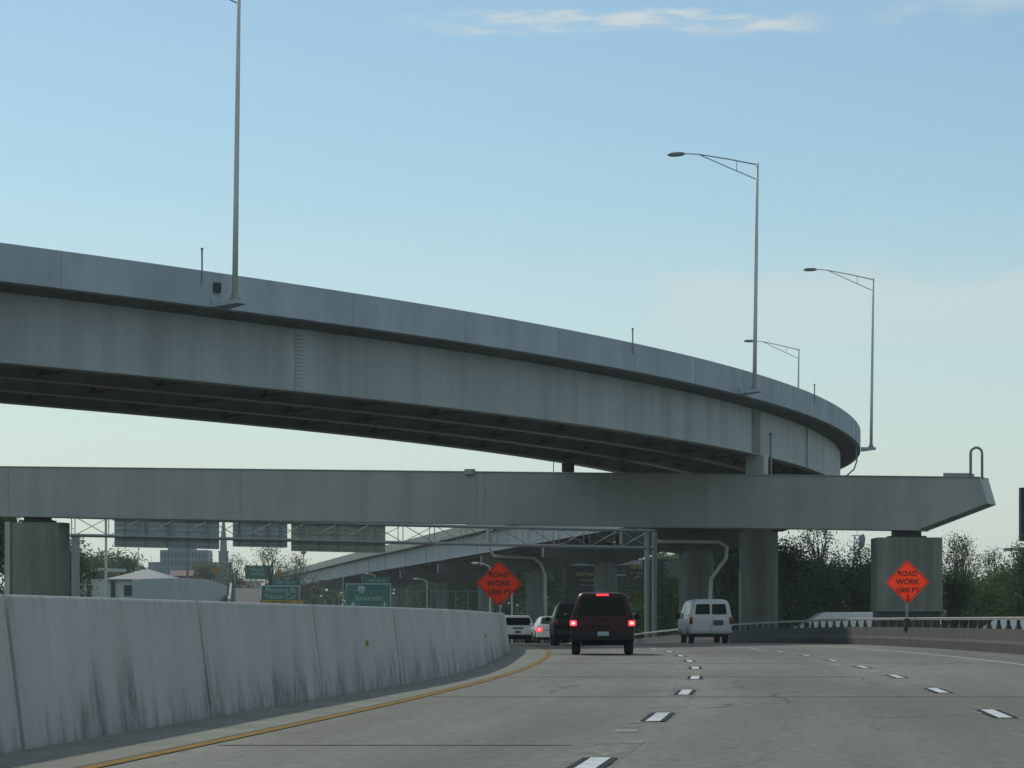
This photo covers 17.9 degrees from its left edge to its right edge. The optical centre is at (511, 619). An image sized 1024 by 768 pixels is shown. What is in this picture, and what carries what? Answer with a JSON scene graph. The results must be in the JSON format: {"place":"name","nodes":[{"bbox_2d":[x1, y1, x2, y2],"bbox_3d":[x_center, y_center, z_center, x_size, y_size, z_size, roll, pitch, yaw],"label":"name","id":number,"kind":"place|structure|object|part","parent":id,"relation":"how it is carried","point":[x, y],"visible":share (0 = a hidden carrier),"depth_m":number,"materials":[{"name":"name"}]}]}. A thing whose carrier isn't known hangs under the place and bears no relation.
{"place":"outdoors","nodes":[
{"label":"outdoors","id":0,"kind":"place"},
{"bbox_2d":[169,570,196,578],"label":"brick house","id":1,"kind":"structure","parent":0,"point":[180,573],"depth_m":701.57,"materials":[{"name":"brick"}]},
{"bbox_2d":[148,548,231,582],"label":"office block","id":2,"kind":"structure","parent":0,"point":[172,559],"depth_m":1200.00,"materials":[{"name":"grey concrete"}]},
{"bbox_2d":[0,644,545,767],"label":"shoulder","id":3,"kind":"object","parent":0,"point":[78,753],"visible":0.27,"depth_m":32.53},
{"bbox_2d":[2,654,508,756],"bbox_3d":[-1.564,1.038,61.090,1.261,0.018,77.852,0,0,3],"label":"gutter grit","id":4,"kind":"object","parent":3,"relation":"on","point":[250,710],"visible":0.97,"depth_m":37.95,"materials":[{"name":"gravel"}]},
{"bbox_2d":[0,0,1023,623],"label":"sky","id":5,"kind":"structure","parent":0,"point":[509,159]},
{"bbox_2d":[75,643,1023,767],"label":"road","id":6,"kind":"structure","parent":0,"point":[725,705],"depth_m":34.65,"materials":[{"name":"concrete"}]},
{"bbox_2d":[506,615,532,642],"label":"suv","id":7,"kind":"object","parent":6,"relation":"on","point":[518,626],"visible":0.41,"depth_m":183.06,"materials":[{"name":"white paint"}]},
{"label":"rear window","id":8,"kind":"part","parent":7,"relation":"part of","materials":[{"name":"black glass"}]},
{"bbox_2d":[530,616,569,642],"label":"sedan","id":9,"kind":"object","parent":6,"relation":"on","point":[540,629],"visible":0.57,"depth_m":160.57,"materials":[{"name":"white paint"}]},
{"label":"rear window","id":10,"kind":"part","parent":9,"relation":"part of","materials":[{"name":"grey glass"}]},
{"bbox_2d":[546,603,574,644],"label":"suv","id":11,"kind":"object","parent":6,"relation":"on","point":[559,626],"visible":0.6,"depth_m":133.11,"materials":[{"name":"black paint"}]},
{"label":"rear window","id":12,"kind":"part","parent":11,"relation":"part of","materials":[{"name":"black glass"}]},
{"bbox_2d":[565,591,639,654],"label":"suv","id":13,"kind":"object","parent":6,"relation":"on","point":[602,618],"visible":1,"depth_m":97.07,"materials":[{"name":"red paint"}]},
{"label":"rear window","id":14,"kind":"part","parent":13,"relation":"part of","materials":[{"name":"black glass"}]},
{"bbox_2d":[675,599,732,642],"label":"van","id":15,"kind":"object","parent":6,"relation":"on","point":[705,618],"visible":1,"depth_m":151.05,"materials":[{"name":"white paint"}]},
{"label":"rear window","id":16,"kind":"part","parent":15,"relation":"part of","materials":[{"name":"black glass"}]},
{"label":"rear window","id":17,"kind":"part","parent":15,"relation":"part of","materials":[{"name":"black glass"}]},
{"bbox_2d":[851,534,864,566],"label":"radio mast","id":18,"kind":"object","parent":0,"point":[861,537],"visible":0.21,"depth_m":519.15,"materials":[{"name":"metal"}]},
{"bbox_3d":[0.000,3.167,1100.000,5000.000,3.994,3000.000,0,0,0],"label":"ground","id":19,"kind":"structure","parent":0,"visible":0},
{"bbox_2d":[0,517,21,593],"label":"leafy tree","id":20,"kind":"object","parent":19,"relation":"on","point":[3,520],"visible":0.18,"depth_m":248.97,"materials":[{"name":"green plant"}]},
{"bbox_2d":[5,517,69,595],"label":"crossbeam pier","id":21,"kind":"structure","parent":19,"relation":"on","point":[37,555],"depth_m":194.38,"materials":[{"name":"concrete"}]},
{"bbox_2d":[0,446,995,531],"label":"steel crossbeam","id":22,"kind":"object","parent":21,"relation":"on","point":[756,496],"visible":1,"depth_m":185.00,"materials":[{"name":"paint"}]},
{"bbox_2d":[70,528,109,596],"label":"leafy tree","id":23,"kind":"object","parent":19,"relation":"on","point":[93,573],"visible":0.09,"depth_m":300.09,"materials":[{"name":"green plant"}]},
{"bbox_2d":[80,543,123,578],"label":"leafy tree","id":24,"kind":"object","parent":19,"relation":"on","point":[101,565],"visible":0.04,"depth_m":639.46,"materials":[{"name":"green plant"}]},
{"bbox_2d":[105,520,106,597],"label":"utility pole","id":25,"kind":"object","parent":19,"relation":"on","point":[106,563],"visible":0.31,"depth_m":329.89,"materials":[{"name":"grey metal"}]},
{"bbox_2d":[84,546,141,564],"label":"leafy tree","id":26,"kind":"object","parent":19,"relation":"on","point":[103,555],"depth_m":699.33,"materials":[{"name":"green plant"}]},
{"bbox_2d":[95,545,161,578],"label":"leafy tree","id":27,"kind":"object","parent":19,"relation":"on","point":[130,565],"visible":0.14,"depth_m":658.57,"materials":[{"name":"green plant"}]},
{"bbox_2d":[80,568,177,597],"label":"warehouse","id":28,"kind":"structure","parent":19,"relation":"on","point":[120,586],"depth_m":380.00,"materials":[{"name":"metal"}]},
{"bbox_2d":[132,578,226,601],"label":"ramp parapet wall","id":29,"kind":"structure","parent":19,"relation":"on","point":[192,589],"depth_m":347.62,"materials":[{"name":"concrete"}]},
{"bbox_2d":[186,549,188,577],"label":"utility pole","id":30,"kind":"object","parent":19,"relation":"on","point":[187,563],"depth_m":419.88,"materials":[{"name":"grey metal"}]},
{"bbox_2d":[181,555,229,598],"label":"leafy tree","id":31,"kind":"object","parent":19,"relation":"on","point":[205,572],"visible":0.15,"depth_m":898.22,"materials":[{"name":"green plant"}]},
{"bbox_2d":[211,566,220,581],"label":"warning sign","id":32,"kind":"object","parent":19,"relation":"on","point":[215,570],"visible":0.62,"depth_m":419.97,"materials":[{"name":"metal"}]},
{"bbox_2d":[218,522,228,600],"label":"church steeple","id":33,"kind":"object","parent":19,"relation":"on","point":[223,550],"visible":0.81,"depth_m":1048.55,"materials":[{"name":"grey stone"}]},
{"bbox_2d":[234,571,235,601],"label":"utility pole","id":34,"kind":"object","parent":19,"relation":"on","point":[234,586],"visible":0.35,"depth_m":419.97,"materials":[{"name":"metal"}]},
{"bbox_2d":[217,552,257,601],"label":"airy tree","id":35,"kind":"object","parent":19,"relation":"on","point":[231,573],"visible":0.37,"depth_m":638.68,"materials":[{"name":"green plant"}]},
{"bbox_2d":[228,580,262,602],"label":"approach ramp","id":36,"kind":"structure","parent":19,"relation":"on","point":[250,595],"depth_m":533.87,"materials":[{"name":"concrete"}]},
{"bbox_2d":[0,594,509,753],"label":"median wall","id":37,"kind":"structure","parent":19,"relation":"on","point":[75,668],"depth_m":34.24,"materials":[{"name":"concrete"}]},
{"bbox_2d":[477,562,520,613],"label":"road work sign","id":38,"kind":"object","parent":37,"relation":"on","point":[499,583],"visible":0.99,"depth_m":123.00,"materials":[{"name":"orange metal"}]},
{"bbox_2d":[245,565,269,587],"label":"guide sign","id":39,"kind":"object","parent":19,"relation":"on","point":[249,576],"visible":0.58,"depth_m":639.93,"materials":[{"name":"metal"}]},
{"bbox_2d":[239,547,300,592],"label":"airy tree","id":40,"kind":"object","parent":19,"relation":"on","point":[270,572],"visible":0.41,"depth_m":618.82,"materials":[{"name":"green plant"}]},
{"bbox_2d":[275,570,282,576],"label":"warning sign","id":41,"kind":"object","parent":19,"relation":"on","point":[278,573],"visible":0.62,"depth_m":559.97,"materials":[{"name":"metal"}]},
{"bbox_2d":[260,579,302,603],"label":"guide sign","id":42,"kind":"object","parent":19,"relation":"on","point":[280,587],"visible":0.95,"depth_m":419.93,"materials":[{"name":"metal"}]},
{"bbox_2d":[279,552,322,603],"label":"airy tree","id":43,"kind":"object","parent":19,"relation":"on","point":[300,562],"visible":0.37,"depth_m":639.62,"materials":[{"name":"green plant"}]},
{"bbox_2d":[300,551,306,600],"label":"warning sign","id":44,"kind":"object","parent":19,"relation":"on","point":[303,553],"visible":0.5,"depth_m":699.97,"materials":[{"name":"metal"}]},
{"bbox_2d":[318,577,361,590],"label":"bridge pier","id":45,"kind":"structure","parent":19,"relation":"on","point":[340,584],"depth_m":678.70,"materials":[{"name":"concrete"}]},
{"bbox_2d":[67,518,656,637],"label":"sign gantry","id":46,"kind":"object","parent":19,"relation":"on","point":[309,536],"visible":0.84,"depth_m":232.54,"materials":[{"name":"metal"}]},
{"bbox_2d":[346,577,390,606],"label":"guide sign","id":47,"kind":"object","parent":19,"relation":"on","point":[377,584],"visible":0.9,"depth_m":423.93,"materials":[{"name":"metal"}]},
{"bbox_2d":[261,590,492,611],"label":"chain link fence","id":48,"kind":"object","parent":19,"relation":"on","point":[370,594],"visible":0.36,"depth_m":204.98,"materials":[{"name":"metal"}]},
{"bbox_2d":[362,571,422,607],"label":"bridge pier","id":49,"kind":"structure","parent":19,"relation":"on","point":[398,583],"depth_m":599.04,"materials":[{"name":"concrete"}]},
{"bbox_2d":[391,582,435,607],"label":"leafy tree","id":50,"kind":"object","parent":19,"relation":"on","point":[414,589],"visible":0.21,"depth_m":758.12,"materials":[{"name":"green plant"}]},
{"bbox_2d":[413,578,427,607],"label":"distant lamp","id":51,"kind":"object","parent":19,"relation":"on","point":[426,592],"visible":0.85,"depth_m":379.99,"materials":[{"name":"grey metal"}]},
{"bbox_2d":[400,566,468,608],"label":"bridge pier","id":52,"kind":"structure","parent":19,"relation":"on","point":[441,581],"depth_m":539.01,"materials":[{"name":"concrete"}]},
{"bbox_2d":[417,579,473,609],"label":"leafy tree","id":53,"kind":"object","parent":19,"relation":"on","point":[450,585],"visible":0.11,"depth_m":638.66,"materials":[{"name":"green plant"}]},
{"bbox_2d":[422,578,517,613],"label":"leafy tree","id":54,"kind":"object","parent":19,"relation":"on","point":[469,584],"visible":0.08,"depth_m":558.11,"materials":[{"name":"green plant"}]},
{"bbox_2d":[437,559,516,611],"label":"bridge pier","id":55,"kind":"structure","parent":19,"relation":"on","point":[469,570],"depth_m":478.83,"materials":[{"name":"concrete"}]},
{"bbox_2d":[471,562,490,611],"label":"distant lamp","id":56,"kind":"object","parent":19,"relation":"on","point":[489,569],"visible":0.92,"depth_m":259.95,"materials":[{"name":"grey metal"}]},
{"bbox_2d":[448,572,549,642],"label":"leafy tree","id":57,"kind":"object","parent":19,"relation":"on","point":[520,578],"visible":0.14,"depth_m":538.08,"materials":[{"name":"green plant"}]},
{"bbox_2d":[0,552,1021,625],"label":"woodland","id":58,"kind":"object","parent":19,"relation":"on","point":[340,598],"visible":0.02,"depth_m":913.17,"materials":[{"name":"green plant"}]},
{"bbox_2d":[511,593,512,642],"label":"marker post","id":59,"kind":"object","parent":19,"relation":"on","point":[512,610],"depth_m":199.96,"materials":[{"name":"grey metal"}]},
{"bbox_2d":[480,530,576,642],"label":"bridge pier","id":60,"kind":"structure","parent":19,"relation":"on","point":[536,567],"depth_m":418.96,"materials":[{"name":"concrete"}]},
{"bbox_2d":[507,553,578,642],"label":"leafy tree","id":61,"kind":"object","parent":19,"relation":"on","point":[556,578],"visible":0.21,"depth_m":498.83,"materials":[{"name":"green plant"}]},
{"bbox_2d":[543,585,588,642],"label":"leafy tree","id":62,"kind":"object","parent":19,"relation":"on","point":[572,599],"visible":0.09,"depth_m":399.46,"materials":[{"name":"green plant"}]},
{"bbox_2d":[542,537,661,591],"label":"bridge pier","id":63,"kind":"structure","parent":19,"relation":"on","point":[605,562],"depth_m":358.92,"materials":[{"name":"concrete"}]},
{"bbox_2d":[566,559,678,634],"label":"roadside billboard","id":64,"kind":"object","parent":19,"relation":"on","point":[579,575],"visible":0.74,"depth_m":463.40,"materials":[{"name":"metal"}]},
{"bbox_2d":[611,569,675,638],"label":"green bush","id":65,"kind":"object","parent":19,"relation":"on","point":[631,595],"visible":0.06,"depth_m":345.04,"materials":[{"name":"green plant"}]},
{"bbox_2d":[626,559,678,638],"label":"green bush","id":66,"kind":"object","parent":19,"relation":"on","point":[667,604],"visible":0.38,"depth_m":318.37,"materials":[{"name":"green plant"}]},
{"bbox_2d":[640,552,678,631],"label":"leafy tree","id":67,"kind":"object","parent":19,"relation":"on","point":[661,555],"visible":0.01,"depth_m":638.30,"materials":[{"name":"green plant"}]},
{"bbox_2d":[669,554,678,596],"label":"airy tree","id":68,"kind":"object","parent":19,"relation":"on","point":[676,569],"visible":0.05,"depth_m":399.42,"materials":[{"name":"green plant"}]},
{"bbox_2d":[620,527,738,613],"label":"bridge pier","id":69,"kind":"structure","parent":19,"relation":"on","point":[695,549],"depth_m":298.78,"materials":[{"name":"concrete"}]},
{"bbox_2d":[664,552,726,628],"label":"leafy tree","id":70,"kind":"object","parent":19,"relation":"on","point":[713,569],"visible":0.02,"depth_m":418.44,"materials":[{"name":"green plant"}]},
{"bbox_2d":[713,570,738,630],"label":"green bush","id":71,"kind":"object","parent":19,"relation":"on","point":[734,606],"visible":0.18,"depth_m":328.73,"materials":[{"name":"green plant"}]},
{"bbox_2d":[713,546,783,623],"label":"leafy tree","id":72,"kind":"object","parent":19,"relation":"on","point":[731,565],"visible":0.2,"depth_m":329.11,"materials":[{"name":"green plant"}]},
{"bbox_2d":[712,528,785,629],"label":"bridge pier","id":73,"kind":"structure","parent":19,"relation":"on","point":[758,575],"depth_m":220.85,"materials":[{"name":"concrete"}]},
{"bbox_2d":[0,243,860,586],"bbox_3d":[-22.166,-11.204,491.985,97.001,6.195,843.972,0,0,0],"label":"flyover bridge","id":74,"kind":"structure","parent":73,"relation":"on","point":[80,331],"depth_m":142.18,"materials":[{"name":"concrete"}]},
{"bbox_2d":[211,0,246,309],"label":"street lamp","id":75,"kind":"object","parent":74,"relation":"attached to","point":[234,301],"visible":1,"depth_m":125.41,"materials":[{"name":"metal"}]},
{"bbox_2d":[668,152,761,394],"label":"street lamp","id":76,"kind":"object","parent":74,"relation":"attached to","point":[754,389],"visible":1,"depth_m":173.90,"materials":[{"name":"metal"}]},
{"bbox_2d":[744,340,799,387],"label":"street lamp","id":77,"kind":"object","parent":74,"relation":"on","point":[785,352],"visible":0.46,"depth_m":293.14,"materials":[{"name":"metal"}]},
{"bbox_2d":[803,268,875,451],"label":"street lamp","id":78,"kind":"object","parent":74,"relation":"attached to","point":[870,447],"visible":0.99,"depth_m":232.66,"materials":[{"name":"metal"}]},
{"bbox_2d":[778,531,835,627],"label":"leafy tree","id":79,"kind":"object","parent":19,"relation":"on","point":[790,558],"visible":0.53,"depth_m":235.42,"materials":[{"name":"green plant"}]},
{"bbox_2d":[778,544,859,625],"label":"leafy tree","id":80,"kind":"object","parent":19,"relation":"on","point":[827,590],"visible":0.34,"depth_m":244.67,"materials":[{"name":"green plant"}]},
{"bbox_2d":[784,530,858,611],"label":"airy tree","id":81,"kind":"object","parent":19,"relation":"on","point":[825,546],"visible":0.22,"depth_m":261.21,"materials":[{"name":"green plant"}]},
{"bbox_2d":[634,617,1023,654],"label":"edge barrier","id":82,"kind":"object","parent":19,"relation":"on","point":[1008,639],"visible":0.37,"depth_m":132.43,"materials":[{"name":"concrete"}]},
{"bbox_2d":[793,545,870,613],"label":"leafy tree","id":83,"kind":"object","parent":19,"relation":"on","point":[865,596],"visible":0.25,"depth_m":248.74,"materials":[{"name":"green plant"}]},
{"bbox_2d":[794,612,872,627],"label":"van","id":84,"kind":"object","parent":19,"relation":"on","point":[832,615],"visible":0.13,"depth_m":193.96,"materials":[{"name":"white paint"}]},
{"bbox_2d":[838,539,870,611],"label":"airy tree","id":85,"kind":"object","parent":19,"relation":"on","point":[857,553],"visible":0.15,"depth_m":274.34,"materials":[{"name":"green plant"}]},
{"bbox_2d":[840,547,870,611],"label":"leafy tree","id":86,"kind":"object","parent":19,"relation":"on","point":[867,567],"visible":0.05,"depth_m":261.72,"materials":[{"name":"green plant"}]},
{"bbox_2d":[871,530,941,627],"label":"crossbeam pier","id":87,"kind":"structure","parent":19,"relation":"on","point":[894,552],"depth_m":177.10,"materials":[{"name":"concrete"}]},
{"bbox_2d":[887,561,927,635],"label":"road work sign","id":88,"kind":"object","parent":19,"relation":"on","point":[907,582],"visible":1,"depth_m":128.00,"materials":[{"name":"orange metal"}]},
{"bbox_2d":[940,561,989,627],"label":"leafy tree","id":89,"kind":"object","parent":19,"relation":"on","point":[957,597],"visible":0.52,"depth_m":239.32,"materials":[{"name":"green plant"}]},
{"bbox_2d":[944,535,987,614],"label":"airy tree","id":90,"kind":"object","parent":19,"relation":"on","point":[970,564],"visible":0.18,"depth_m":268.22,"materials":[{"name":"green plant"}]},
{"bbox_2d":[940,530,992,621],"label":"airy tree","id":91,"kind":"object","parent":19,"relation":"on","point":[955,556],"visible":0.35,"depth_m":258.15,"materials":[{"name":"green plant"}]},
{"bbox_2d":[946,560,1022,626],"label":"leafy tree","id":92,"kind":"object","parent":19,"relation":"on","point":[983,599],"visible":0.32,"depth_m":249.19,"materials":[{"name":"green plant"}]},
{"bbox_2d":[960,546,1019,616],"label":"airy tree","id":93,"kind":"object","parent":19,"relation":"on","point":[992,558],"visible":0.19,"depth_m":261.87,"materials":[{"name":"green plant"}]},
{"bbox_2d":[974,533,1023,625],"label":"leafy tree","id":94,"kind":"object","parent":19,"relation":"on","point":[1016,606],"visible":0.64,"depth_m":225.59,"materials":[{"name":"green plant"}]},
{"bbox_2d":[983,620,1023,628],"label":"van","id":95,"kind":"object","parent":19,"relation":"on","point":[1003,623],"visible":0.1,"depth_m":214.21,"materials":[{"name":"white paint"}]},
{"bbox_2d":[1003,488,1023,550],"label":"edge billboard","id":96,"kind":"object","parent":19,"relation":"on","point":[1021,510],"visible":0.95,"depth_m":240.00,"materials":[{"name":"metal"}]}
]}

